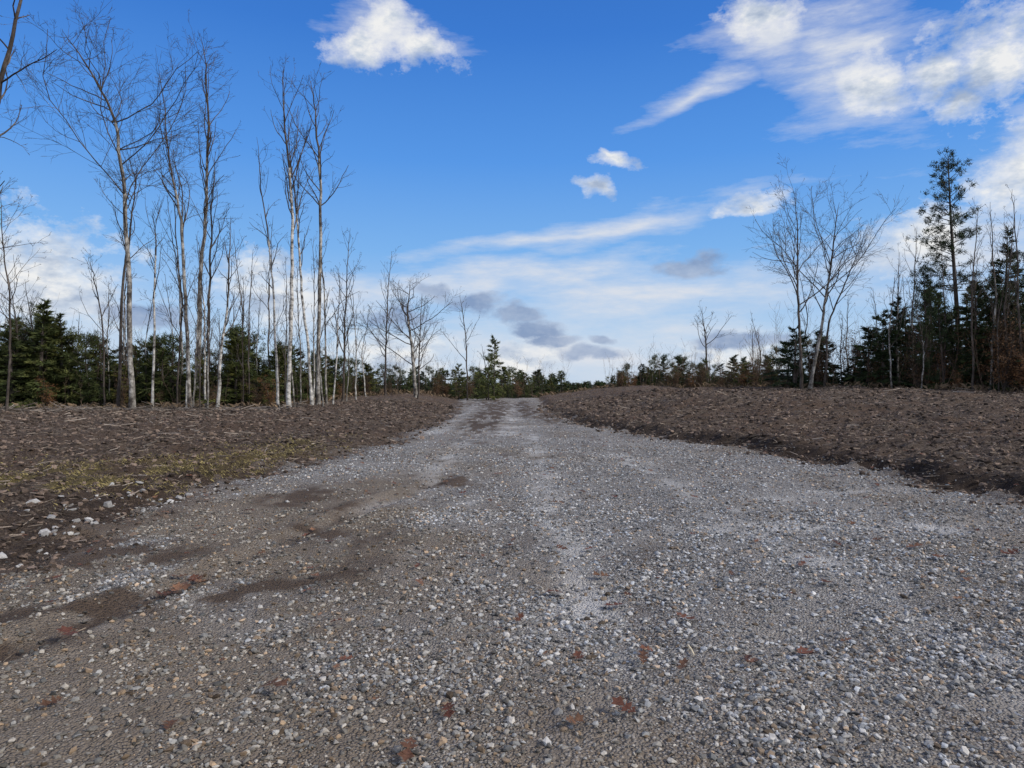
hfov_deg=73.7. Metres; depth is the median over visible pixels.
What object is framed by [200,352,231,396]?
pine tree
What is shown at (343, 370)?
bare maple tree
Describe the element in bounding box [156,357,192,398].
spruce tree
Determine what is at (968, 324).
spruce tree
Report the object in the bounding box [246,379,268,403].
beech bush
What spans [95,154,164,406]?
bare maple tree
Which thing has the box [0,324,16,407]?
spruce tree
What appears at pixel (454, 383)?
spruce tree
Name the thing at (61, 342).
spruce tree
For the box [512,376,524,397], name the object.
beech bush
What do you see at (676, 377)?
beech bush
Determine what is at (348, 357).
bare maple tree
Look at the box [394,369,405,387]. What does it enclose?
pine tree
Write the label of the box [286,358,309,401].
pine tree
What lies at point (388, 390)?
beech bush
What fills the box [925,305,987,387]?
spruce tree
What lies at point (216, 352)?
pine tree
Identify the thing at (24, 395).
spruce tree
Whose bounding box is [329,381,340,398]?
spruce tree
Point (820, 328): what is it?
bare maple tree
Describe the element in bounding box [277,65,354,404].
bare birch tree
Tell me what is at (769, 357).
pine tree
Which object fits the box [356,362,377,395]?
spruce tree
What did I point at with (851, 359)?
spruce tree
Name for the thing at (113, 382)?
spruce tree
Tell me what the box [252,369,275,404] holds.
spruce tree
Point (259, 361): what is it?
spruce tree
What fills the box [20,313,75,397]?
pine tree
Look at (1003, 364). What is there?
beech bush
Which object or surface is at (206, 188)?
bare birch tree
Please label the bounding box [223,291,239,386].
bare maple tree
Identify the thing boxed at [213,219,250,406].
bare birch tree
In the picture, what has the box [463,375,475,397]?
spruce tree
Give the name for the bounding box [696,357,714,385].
pine tree
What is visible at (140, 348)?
spruce tree
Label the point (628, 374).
pine tree
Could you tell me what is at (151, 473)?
dry grass
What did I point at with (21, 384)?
pine tree
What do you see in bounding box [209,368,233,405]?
spruce tree
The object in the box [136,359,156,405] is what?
spruce tree
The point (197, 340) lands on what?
bare maple tree
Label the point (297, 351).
spruce tree
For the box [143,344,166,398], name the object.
spruce tree
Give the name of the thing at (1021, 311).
spruce tree
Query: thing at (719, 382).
beech bush
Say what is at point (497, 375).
spruce tree
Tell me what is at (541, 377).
pine tree
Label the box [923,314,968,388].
spruce tree
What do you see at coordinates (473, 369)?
pine tree
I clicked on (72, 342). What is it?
pine tree
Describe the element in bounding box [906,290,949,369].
pine tree
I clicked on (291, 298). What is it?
bare birch tree
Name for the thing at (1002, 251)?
tree
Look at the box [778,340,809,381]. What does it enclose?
pine tree
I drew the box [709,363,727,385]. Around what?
spruce tree
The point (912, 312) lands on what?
bare maple tree
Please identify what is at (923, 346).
bare maple tree
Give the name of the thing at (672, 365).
pine tree
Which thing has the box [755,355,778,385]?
beech bush
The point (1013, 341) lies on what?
beech bush
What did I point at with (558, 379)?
spruce tree
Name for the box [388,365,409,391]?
pine tree
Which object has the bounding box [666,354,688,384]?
pine tree
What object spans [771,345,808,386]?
spruce tree
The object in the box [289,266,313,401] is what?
bare maple tree
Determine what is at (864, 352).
spruce tree
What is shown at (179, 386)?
spruce tree
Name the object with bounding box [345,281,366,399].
bare maple tree
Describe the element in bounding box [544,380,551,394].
spruce tree
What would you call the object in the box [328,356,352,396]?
pine tree
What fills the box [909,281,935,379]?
spruce tree
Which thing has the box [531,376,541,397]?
spruce tree
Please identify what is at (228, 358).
pine tree
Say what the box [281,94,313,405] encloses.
bare birch tree
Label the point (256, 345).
bare maple tree
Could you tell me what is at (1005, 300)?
bare maple tree
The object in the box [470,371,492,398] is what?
spruce tree
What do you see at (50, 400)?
beech bush
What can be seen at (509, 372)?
pine tree
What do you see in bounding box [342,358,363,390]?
pine tree
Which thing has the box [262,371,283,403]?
pine tree
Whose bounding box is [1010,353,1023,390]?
beech bush
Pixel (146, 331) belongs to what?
bare maple tree
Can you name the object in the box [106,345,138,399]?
spruce tree
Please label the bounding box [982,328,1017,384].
beech bush
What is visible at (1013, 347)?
beech bush
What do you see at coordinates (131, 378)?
bare maple tree
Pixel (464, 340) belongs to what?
bare maple tree
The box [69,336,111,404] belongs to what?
spruce tree
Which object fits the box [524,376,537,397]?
pine tree
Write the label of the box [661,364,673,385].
beech bush
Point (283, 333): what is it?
bare maple tree
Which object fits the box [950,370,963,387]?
beech bush
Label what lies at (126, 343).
bare maple tree
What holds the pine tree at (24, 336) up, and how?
on the ground at (18, 547)
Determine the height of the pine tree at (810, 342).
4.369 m
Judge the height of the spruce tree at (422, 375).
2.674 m
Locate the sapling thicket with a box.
[0,267,1023,407]
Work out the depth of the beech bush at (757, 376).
49.40 m
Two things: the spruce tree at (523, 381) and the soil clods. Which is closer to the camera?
the soil clods
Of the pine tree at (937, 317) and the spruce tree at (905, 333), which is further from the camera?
the spruce tree at (905, 333)
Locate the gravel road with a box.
[0,398,1023,767]
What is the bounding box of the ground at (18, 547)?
[0,385,1023,569]
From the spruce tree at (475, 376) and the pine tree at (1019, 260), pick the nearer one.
the pine tree at (1019, 260)
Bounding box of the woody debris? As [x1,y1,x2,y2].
[0,385,1023,582]
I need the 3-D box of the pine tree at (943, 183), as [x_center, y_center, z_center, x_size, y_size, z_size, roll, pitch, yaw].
[26.827,-6.976,40.954,5.519,14.837,4.932,-2,0,32]
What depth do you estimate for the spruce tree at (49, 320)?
39.70 m
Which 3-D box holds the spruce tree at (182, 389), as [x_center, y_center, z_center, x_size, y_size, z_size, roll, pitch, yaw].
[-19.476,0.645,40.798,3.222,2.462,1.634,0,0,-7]
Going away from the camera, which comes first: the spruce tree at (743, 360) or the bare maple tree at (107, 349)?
the bare maple tree at (107, 349)
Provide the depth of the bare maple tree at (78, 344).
40.98 m
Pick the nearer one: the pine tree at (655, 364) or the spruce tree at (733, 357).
the spruce tree at (733, 357)
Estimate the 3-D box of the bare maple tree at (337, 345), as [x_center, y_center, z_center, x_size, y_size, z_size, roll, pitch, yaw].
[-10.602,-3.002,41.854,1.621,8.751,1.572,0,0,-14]
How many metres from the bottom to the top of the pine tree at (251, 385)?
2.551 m
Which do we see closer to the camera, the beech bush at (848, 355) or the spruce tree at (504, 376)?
the beech bush at (848, 355)
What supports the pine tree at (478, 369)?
on the ground at (18, 547)
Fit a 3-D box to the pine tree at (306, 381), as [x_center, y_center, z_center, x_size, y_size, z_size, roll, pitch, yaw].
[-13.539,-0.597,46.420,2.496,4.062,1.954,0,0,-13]
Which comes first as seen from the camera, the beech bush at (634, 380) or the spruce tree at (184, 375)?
the spruce tree at (184, 375)
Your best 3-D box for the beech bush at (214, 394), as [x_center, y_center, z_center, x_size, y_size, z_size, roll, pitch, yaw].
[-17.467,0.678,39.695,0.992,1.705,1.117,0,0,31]
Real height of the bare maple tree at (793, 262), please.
14.507 m
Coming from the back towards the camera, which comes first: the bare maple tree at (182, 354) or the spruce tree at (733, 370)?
the spruce tree at (733, 370)
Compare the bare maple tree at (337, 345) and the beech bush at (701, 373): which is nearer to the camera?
the bare maple tree at (337, 345)
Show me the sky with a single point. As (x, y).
(585, 173)
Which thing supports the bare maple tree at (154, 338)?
on the ground at (18, 547)
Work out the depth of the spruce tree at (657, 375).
64.19 m
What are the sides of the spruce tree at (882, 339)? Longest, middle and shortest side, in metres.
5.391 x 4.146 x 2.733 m
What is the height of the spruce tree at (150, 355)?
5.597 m
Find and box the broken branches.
[0,386,1017,494]
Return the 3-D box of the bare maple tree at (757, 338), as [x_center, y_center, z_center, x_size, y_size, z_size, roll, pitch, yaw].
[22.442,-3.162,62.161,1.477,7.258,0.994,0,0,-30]
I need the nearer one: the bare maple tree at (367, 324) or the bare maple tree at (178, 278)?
the bare maple tree at (178, 278)
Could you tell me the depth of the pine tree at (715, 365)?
62.96 m
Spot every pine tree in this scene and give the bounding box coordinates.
[0,317,31,397]
[0,329,33,399]
[0,353,26,401]
[1,321,27,372]
[1,327,34,398]
[12,302,45,329]
[13,321,80,404]
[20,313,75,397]
[51,327,101,404]
[56,329,111,406]
[66,360,93,404]
[79,333,126,403]
[125,333,179,404]
[149,332,194,402]
[161,351,180,400]
[174,340,194,372]
[183,344,221,398]
[183,353,215,400]
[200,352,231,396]
[201,349,225,397]
[206,324,253,400]
[206,324,265,405]
[210,343,237,392]
[221,330,273,400]
[240,367,260,405]
[253,359,275,392]
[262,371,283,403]
[265,355,286,400]
[281,344,298,392]
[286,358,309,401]
[297,346,330,395]
[323,356,342,393]
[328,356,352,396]
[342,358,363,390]
[345,356,355,386]
[360,366,378,392]
[375,363,395,388]
[383,367,393,389]
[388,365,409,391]
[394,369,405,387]
[400,369,410,391]
[407,367,417,388]
[425,365,436,389]
[427,368,436,391]
[468,365,481,395]
[470,378,479,397]
[471,352,502,399]
[471,366,482,391]
[496,370,515,397]
[507,366,522,395]
[520,380,534,396]
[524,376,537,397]
[535,375,546,395]
[618,363,633,384]
[621,365,633,383]
[640,358,657,385]
[646,353,663,380]
[648,353,671,385]
[662,361,677,385]
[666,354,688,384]
[679,355,691,384]
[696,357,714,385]
[710,364,717,379]
[750,357,764,383]
[758,354,774,383]
[766,344,780,372]
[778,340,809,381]
[794,336,812,373]
[895,260,963,384]
[905,147,1009,375]
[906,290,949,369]
[912,289,978,388]
[939,277,1023,383]
[962,273,1016,380]
[965,282,1023,352]
[973,250,1023,366]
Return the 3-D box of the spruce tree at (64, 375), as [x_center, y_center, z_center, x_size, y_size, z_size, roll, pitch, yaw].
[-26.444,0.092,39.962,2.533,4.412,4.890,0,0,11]
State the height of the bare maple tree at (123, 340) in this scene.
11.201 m
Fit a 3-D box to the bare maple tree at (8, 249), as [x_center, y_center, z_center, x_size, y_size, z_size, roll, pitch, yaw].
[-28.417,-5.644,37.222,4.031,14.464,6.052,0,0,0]
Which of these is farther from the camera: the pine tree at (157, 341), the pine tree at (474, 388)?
the pine tree at (474, 388)
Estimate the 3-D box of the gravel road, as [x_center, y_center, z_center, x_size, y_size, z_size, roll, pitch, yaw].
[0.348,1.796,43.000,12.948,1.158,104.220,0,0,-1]
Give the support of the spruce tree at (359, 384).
on the ground at (18, 547)
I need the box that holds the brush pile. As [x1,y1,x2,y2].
[0,400,307,411]
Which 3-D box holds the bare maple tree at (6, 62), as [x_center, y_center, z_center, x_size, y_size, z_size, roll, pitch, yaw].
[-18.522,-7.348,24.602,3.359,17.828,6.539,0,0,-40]
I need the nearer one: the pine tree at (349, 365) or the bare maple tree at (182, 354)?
the bare maple tree at (182, 354)
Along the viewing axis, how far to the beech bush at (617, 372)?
70.77 m
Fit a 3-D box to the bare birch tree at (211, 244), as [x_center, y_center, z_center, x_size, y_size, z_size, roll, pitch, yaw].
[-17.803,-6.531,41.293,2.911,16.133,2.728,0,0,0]
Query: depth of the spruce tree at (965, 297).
45.06 m
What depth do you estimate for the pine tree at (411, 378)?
61.51 m
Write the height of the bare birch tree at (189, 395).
20.064 m
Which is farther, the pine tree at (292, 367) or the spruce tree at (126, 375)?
the pine tree at (292, 367)
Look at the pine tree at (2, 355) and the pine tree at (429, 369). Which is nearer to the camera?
the pine tree at (2, 355)
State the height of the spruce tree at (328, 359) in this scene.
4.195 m
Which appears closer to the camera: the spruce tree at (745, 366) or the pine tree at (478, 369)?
the spruce tree at (745, 366)
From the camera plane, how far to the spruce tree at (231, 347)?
41.14 m
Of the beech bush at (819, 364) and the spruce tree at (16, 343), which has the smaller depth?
the spruce tree at (16, 343)
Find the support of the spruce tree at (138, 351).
on the ground at (18, 547)
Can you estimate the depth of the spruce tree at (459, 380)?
66.40 m
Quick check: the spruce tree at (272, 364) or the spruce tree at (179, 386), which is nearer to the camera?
the spruce tree at (179, 386)
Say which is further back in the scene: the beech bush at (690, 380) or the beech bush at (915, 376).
the beech bush at (690, 380)
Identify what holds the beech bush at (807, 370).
on the ground at (18, 547)
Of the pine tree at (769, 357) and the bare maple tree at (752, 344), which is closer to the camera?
the pine tree at (769, 357)
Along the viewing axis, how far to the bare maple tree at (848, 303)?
46.04 m
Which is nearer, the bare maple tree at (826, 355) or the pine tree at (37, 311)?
the bare maple tree at (826, 355)
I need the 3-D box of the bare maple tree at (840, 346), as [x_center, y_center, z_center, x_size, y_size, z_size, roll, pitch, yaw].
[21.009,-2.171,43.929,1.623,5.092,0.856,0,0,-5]
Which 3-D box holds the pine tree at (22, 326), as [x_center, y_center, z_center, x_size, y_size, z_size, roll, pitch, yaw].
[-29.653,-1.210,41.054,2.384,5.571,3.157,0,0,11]
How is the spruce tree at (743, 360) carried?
on the ground at (18, 547)
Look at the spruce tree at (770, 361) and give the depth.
49.36 m
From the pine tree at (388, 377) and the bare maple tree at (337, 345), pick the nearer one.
the bare maple tree at (337, 345)
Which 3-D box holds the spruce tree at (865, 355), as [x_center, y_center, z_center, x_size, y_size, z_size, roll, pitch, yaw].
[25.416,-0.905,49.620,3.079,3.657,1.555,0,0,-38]
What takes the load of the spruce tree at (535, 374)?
on the ground at (18, 547)
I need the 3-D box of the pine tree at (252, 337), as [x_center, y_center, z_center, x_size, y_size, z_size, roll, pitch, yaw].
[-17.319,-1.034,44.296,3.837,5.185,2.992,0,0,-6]
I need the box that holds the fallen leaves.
[0,397,1019,761]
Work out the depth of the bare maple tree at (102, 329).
40.03 m
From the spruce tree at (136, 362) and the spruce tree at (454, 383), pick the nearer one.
the spruce tree at (136, 362)
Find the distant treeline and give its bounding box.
[83,369,948,397]
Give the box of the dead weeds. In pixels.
[0,380,1023,408]
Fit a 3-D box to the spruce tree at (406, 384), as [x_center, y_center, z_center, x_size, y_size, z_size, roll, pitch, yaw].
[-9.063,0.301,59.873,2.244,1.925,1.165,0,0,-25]
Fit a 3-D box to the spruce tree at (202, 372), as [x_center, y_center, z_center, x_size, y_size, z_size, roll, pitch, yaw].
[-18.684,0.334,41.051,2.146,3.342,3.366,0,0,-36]
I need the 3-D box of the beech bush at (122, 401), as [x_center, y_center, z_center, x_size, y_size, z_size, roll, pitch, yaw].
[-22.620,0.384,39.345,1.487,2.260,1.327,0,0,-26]
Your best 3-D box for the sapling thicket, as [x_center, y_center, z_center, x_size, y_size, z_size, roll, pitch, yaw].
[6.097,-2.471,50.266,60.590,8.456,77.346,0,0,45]
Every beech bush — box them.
[38,375,59,405]
[107,372,128,407]
[154,389,163,406]
[206,384,216,405]
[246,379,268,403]
[257,374,282,404]
[351,377,359,394]
[360,373,373,395]
[386,379,392,394]
[431,375,445,395]
[436,374,449,396]
[465,377,477,398]
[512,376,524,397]
[616,368,625,383]
[629,373,637,384]
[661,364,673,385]
[670,362,684,386]
[680,366,695,387]
[686,371,695,387]
[689,366,710,384]
[694,360,711,384]
[716,370,724,386]
[719,358,739,387]
[734,359,750,383]
[746,358,763,386]
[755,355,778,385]
[795,332,834,386]
[799,339,831,386]
[832,326,864,381]
[862,350,888,383]
[894,323,936,388]
[930,346,957,386]
[948,323,1002,385]
[949,319,1001,384]
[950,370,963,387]
[976,317,1023,391]
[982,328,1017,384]
[983,326,1018,390]
[987,333,1021,390]
[988,312,1022,378]
[990,309,1023,389]
[991,317,1023,379]
[1009,347,1023,384]
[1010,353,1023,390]
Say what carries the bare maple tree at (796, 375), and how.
on the ground at (18, 547)
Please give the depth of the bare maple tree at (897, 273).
43.02 m
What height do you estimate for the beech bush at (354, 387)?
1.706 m
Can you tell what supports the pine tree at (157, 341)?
on the ground at (18, 547)
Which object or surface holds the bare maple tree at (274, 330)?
on the ground at (18, 547)
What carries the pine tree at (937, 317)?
on the ground at (18, 547)
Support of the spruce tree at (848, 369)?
on the ground at (18, 547)
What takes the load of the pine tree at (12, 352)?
on the ground at (18, 547)
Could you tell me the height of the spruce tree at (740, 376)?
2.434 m
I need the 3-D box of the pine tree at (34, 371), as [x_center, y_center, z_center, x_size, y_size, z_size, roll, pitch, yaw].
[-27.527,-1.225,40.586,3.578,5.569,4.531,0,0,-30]
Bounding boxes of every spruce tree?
[0,319,33,407]
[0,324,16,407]
[4,323,80,405]
[9,298,66,408]
[21,356,67,405]
[31,311,91,403]
[45,349,90,407]
[63,355,122,406]
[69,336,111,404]
[98,345,118,393]
[102,365,137,402]
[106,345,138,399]
[110,364,139,407]
[132,344,143,382]
[133,339,149,365]
[133,353,150,401]
[136,333,166,387]
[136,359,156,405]
[139,346,180,405]
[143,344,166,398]
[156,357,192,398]
[174,376,203,405]
[174,385,184,404]
[178,374,200,401]
[191,362,213,404]
[196,331,264,406]
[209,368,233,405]
[224,362,265,405]
[250,357,265,403]
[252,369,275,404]
[252,379,265,406]
[257,340,300,405]
[268,349,294,393]
[278,352,303,398]
[281,344,330,398]
[292,373,309,400]
[296,361,307,387]
[306,355,329,398]
[311,357,332,399]
[320,376,335,398]
[322,354,333,386]
[324,360,340,387]
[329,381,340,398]
[345,366,358,395]
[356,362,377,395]
[356,378,362,394]
[373,368,383,390]
[399,377,412,393]
[417,376,427,390]
[420,371,426,389]
[435,369,456,398]
[436,367,444,392]
[451,363,473,398]
[451,378,464,397]
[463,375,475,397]
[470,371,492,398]
[476,335,506,399]
[482,372,506,397]
[489,368,514,397]
[502,369,516,397]
[519,371,533,397]
[525,369,545,397]
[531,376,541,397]
[542,378,553,394]
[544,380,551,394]
[553,370,570,393]
[635,363,648,385]
[651,370,661,385]
[658,358,668,380]
[684,367,696,387]
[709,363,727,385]
[726,354,741,384]
[726,357,740,385]
[734,364,747,385]
[738,356,749,371]
[740,361,753,386]
[762,326,828,388]
[763,358,777,386]
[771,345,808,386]
[803,328,837,384]
[806,338,850,386]
[836,366,857,384]
[845,325,888,387]
[848,344,862,379]
[851,341,899,383]
[854,308,920,387]
[856,350,871,380]
[880,296,910,384]
[884,306,934,385]
[884,323,912,387]
[895,324,923,386]
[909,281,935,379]
[916,291,966,378]
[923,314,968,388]
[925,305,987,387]
[940,280,1010,390]
[950,286,981,368]
[961,281,982,380]
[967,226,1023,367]
[992,271,1023,388]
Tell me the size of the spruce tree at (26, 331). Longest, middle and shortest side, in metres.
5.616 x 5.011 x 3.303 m
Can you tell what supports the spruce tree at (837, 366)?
on the ground at (18, 547)
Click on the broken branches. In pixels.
(386, 410)
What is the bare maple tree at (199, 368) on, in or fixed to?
on the ground at (18, 547)
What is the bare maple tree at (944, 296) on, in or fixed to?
on the ground at (18, 547)
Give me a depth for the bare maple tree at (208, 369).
37.91 m
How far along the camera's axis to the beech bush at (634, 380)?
67.78 m
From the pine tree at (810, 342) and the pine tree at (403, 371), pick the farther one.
the pine tree at (403, 371)
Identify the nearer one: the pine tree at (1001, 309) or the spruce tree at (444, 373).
the pine tree at (1001, 309)
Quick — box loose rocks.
[0,431,1023,749]
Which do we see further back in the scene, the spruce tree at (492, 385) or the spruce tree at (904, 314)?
the spruce tree at (492, 385)
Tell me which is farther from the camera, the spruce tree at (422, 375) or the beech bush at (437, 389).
the spruce tree at (422, 375)
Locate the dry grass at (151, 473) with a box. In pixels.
[0,432,355,515]
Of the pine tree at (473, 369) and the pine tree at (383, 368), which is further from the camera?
the pine tree at (473, 369)
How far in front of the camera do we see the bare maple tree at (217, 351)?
39.96 m
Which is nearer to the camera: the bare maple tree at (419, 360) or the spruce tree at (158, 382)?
the spruce tree at (158, 382)
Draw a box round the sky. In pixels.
[0,0,1023,384]
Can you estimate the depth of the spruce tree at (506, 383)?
78.97 m
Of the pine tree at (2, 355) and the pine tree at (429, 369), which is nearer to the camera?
the pine tree at (2, 355)
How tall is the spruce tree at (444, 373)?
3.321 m
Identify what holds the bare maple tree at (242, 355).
on the ground at (18, 547)
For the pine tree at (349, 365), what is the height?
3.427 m
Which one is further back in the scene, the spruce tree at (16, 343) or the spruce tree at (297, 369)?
the spruce tree at (297, 369)
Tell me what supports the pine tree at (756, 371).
on the ground at (18, 547)
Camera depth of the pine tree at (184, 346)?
50.54 m
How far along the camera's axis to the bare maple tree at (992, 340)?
37.92 m
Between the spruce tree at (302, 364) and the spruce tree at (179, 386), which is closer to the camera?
the spruce tree at (179, 386)
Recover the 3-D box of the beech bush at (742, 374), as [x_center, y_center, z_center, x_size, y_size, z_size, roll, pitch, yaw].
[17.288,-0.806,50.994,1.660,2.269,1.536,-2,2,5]
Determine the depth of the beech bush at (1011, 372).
36.73 m
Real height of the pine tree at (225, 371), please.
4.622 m
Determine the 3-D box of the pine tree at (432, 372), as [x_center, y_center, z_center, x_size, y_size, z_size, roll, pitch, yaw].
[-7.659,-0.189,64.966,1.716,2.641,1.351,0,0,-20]
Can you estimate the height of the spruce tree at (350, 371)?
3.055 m
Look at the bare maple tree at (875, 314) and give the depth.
44.01 m
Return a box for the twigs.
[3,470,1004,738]
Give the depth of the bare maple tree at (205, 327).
39.91 m
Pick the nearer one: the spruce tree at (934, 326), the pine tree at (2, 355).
the pine tree at (2, 355)
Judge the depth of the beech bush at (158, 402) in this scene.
39.60 m
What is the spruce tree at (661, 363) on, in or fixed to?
on the ground at (18, 547)
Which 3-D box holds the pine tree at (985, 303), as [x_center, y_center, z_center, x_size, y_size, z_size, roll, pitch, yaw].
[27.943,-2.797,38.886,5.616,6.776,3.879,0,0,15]
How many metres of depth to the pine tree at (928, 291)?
42.00 m
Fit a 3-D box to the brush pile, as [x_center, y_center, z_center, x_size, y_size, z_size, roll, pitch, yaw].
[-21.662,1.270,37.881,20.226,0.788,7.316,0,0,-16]
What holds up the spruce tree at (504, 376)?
on the ground at (18, 547)
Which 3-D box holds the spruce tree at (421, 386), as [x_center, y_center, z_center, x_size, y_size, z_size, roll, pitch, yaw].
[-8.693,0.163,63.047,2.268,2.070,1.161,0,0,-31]
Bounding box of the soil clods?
[0,385,1023,578]
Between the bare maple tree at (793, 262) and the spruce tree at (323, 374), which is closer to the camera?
the bare maple tree at (793, 262)
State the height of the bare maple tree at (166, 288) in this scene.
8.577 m
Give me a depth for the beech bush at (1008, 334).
37.12 m
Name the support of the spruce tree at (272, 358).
on the ground at (18, 547)
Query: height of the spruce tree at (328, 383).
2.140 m
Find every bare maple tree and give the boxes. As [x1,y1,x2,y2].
[0,0,61,248]
[0,0,242,407]
[0,190,51,410]
[0,233,22,263]
[0,274,37,387]
[4,271,62,328]
[66,311,84,405]
[71,250,117,406]
[93,276,119,402]
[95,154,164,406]
[101,236,142,385]
[113,307,135,383]
[132,195,172,408]
[132,290,155,373]
[133,196,191,403]
[148,149,211,394]
[155,271,185,379]
[170,241,210,406]
[170,288,203,409]
[192,234,213,406]
[192,324,208,407]
[197,280,220,409]
[209,312,222,406]
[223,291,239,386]
[227,227,256,402]
[230,309,252,407]
[238,245,262,407]
[244,221,297,389]
[247,141,287,407]
[249,295,262,389]
[267,257,288,404]
[278,299,304,406]
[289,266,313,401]
[308,231,322,399]
[314,221,358,403]
[316,298,333,406]
[323,226,364,401]
[328,265,350,403]
[343,271,460,397]
[343,313,360,401]
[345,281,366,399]
[355,245,401,394]
[359,307,370,395]
[408,296,440,399]
[434,286,479,399]
[692,301,734,381]
[744,323,756,378]
[745,169,906,387]
[750,153,879,388]
[750,311,762,366]
[789,261,819,386]
[803,217,872,386]
[824,312,847,384]
[837,294,853,382]
[867,287,880,361]
[878,270,907,388]
[886,225,926,373]
[888,243,924,376]
[902,258,934,383]
[911,303,933,387]
[934,238,954,378]
[957,198,997,389]
[963,204,1010,390]
[976,211,1023,390]
[979,184,1023,390]
[989,278,1014,390]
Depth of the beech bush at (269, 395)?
39.90 m
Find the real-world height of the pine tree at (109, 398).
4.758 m
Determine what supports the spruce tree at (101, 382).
on the ground at (18, 547)
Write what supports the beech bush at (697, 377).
on the ground at (18, 547)
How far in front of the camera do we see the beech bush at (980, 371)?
39.07 m
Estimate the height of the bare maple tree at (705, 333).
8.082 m
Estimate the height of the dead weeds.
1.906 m
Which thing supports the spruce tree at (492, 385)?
on the ground at (18, 547)
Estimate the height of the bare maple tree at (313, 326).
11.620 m
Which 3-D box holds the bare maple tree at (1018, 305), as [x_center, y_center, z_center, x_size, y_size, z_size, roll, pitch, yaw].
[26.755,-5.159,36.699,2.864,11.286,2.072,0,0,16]
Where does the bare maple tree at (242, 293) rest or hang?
on the ground at (18, 547)
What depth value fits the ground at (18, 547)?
16.32 m
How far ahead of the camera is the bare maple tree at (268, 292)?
42.98 m
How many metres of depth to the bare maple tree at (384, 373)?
55.00 m
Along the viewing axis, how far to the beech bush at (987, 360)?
38.95 m
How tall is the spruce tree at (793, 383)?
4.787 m
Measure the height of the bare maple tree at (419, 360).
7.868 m
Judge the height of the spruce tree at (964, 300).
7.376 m
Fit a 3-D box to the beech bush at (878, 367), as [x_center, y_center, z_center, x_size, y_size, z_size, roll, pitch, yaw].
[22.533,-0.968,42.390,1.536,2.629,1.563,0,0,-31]
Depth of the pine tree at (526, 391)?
73.67 m
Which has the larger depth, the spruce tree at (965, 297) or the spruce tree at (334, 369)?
the spruce tree at (334, 369)
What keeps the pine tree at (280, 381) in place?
on the ground at (18, 547)
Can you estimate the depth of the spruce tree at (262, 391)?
42.26 m
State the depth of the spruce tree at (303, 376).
46.28 m
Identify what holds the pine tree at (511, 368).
on the ground at (18, 547)
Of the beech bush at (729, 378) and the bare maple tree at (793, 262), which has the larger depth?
the beech bush at (729, 378)
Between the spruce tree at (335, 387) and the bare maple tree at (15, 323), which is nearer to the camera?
the bare maple tree at (15, 323)
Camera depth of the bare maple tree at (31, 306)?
42.86 m
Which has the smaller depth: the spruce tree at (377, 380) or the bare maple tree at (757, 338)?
the bare maple tree at (757, 338)
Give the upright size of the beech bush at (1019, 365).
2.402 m
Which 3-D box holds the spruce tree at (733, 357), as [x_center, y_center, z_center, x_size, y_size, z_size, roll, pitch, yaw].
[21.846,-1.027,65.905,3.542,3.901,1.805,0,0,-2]
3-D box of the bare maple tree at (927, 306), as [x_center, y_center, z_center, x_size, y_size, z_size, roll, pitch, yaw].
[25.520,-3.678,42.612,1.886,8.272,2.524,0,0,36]
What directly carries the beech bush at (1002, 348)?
on the ground at (18, 547)
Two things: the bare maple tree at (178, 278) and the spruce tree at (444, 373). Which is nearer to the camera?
the bare maple tree at (178, 278)
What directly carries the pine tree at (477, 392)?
on the ground at (18, 547)
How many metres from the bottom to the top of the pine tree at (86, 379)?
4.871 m
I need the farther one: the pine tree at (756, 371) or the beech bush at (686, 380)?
the beech bush at (686, 380)
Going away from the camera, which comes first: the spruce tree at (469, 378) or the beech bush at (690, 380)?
the beech bush at (690, 380)
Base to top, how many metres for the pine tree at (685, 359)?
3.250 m
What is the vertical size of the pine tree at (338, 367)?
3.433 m
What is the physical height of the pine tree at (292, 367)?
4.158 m
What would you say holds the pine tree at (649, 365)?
on the ground at (18, 547)
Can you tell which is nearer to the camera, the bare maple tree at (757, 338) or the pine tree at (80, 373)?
the pine tree at (80, 373)
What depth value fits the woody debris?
18.65 m
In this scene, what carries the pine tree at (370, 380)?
on the ground at (18, 547)
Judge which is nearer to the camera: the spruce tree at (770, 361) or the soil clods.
the soil clods
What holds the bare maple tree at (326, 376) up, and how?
on the ground at (18, 547)
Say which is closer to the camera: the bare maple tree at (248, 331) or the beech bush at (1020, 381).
the beech bush at (1020, 381)
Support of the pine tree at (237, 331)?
on the ground at (18, 547)
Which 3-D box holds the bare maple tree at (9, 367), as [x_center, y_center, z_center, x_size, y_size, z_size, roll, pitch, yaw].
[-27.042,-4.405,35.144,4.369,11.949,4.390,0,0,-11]
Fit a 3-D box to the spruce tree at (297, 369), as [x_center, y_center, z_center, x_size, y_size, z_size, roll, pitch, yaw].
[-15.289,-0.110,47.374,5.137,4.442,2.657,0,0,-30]
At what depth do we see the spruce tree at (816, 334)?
45.87 m
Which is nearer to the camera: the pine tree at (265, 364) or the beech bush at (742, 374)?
the pine tree at (265, 364)
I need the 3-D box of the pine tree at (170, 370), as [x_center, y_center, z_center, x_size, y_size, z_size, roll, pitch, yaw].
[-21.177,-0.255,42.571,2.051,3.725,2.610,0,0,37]
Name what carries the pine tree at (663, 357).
on the ground at (18, 547)
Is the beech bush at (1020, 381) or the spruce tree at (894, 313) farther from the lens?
the spruce tree at (894, 313)
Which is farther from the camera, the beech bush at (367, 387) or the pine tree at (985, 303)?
the beech bush at (367, 387)
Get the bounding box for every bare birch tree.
[145,70,226,406]
[184,29,240,401]
[186,137,243,394]
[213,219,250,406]
[258,56,328,407]
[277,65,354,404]
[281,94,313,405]

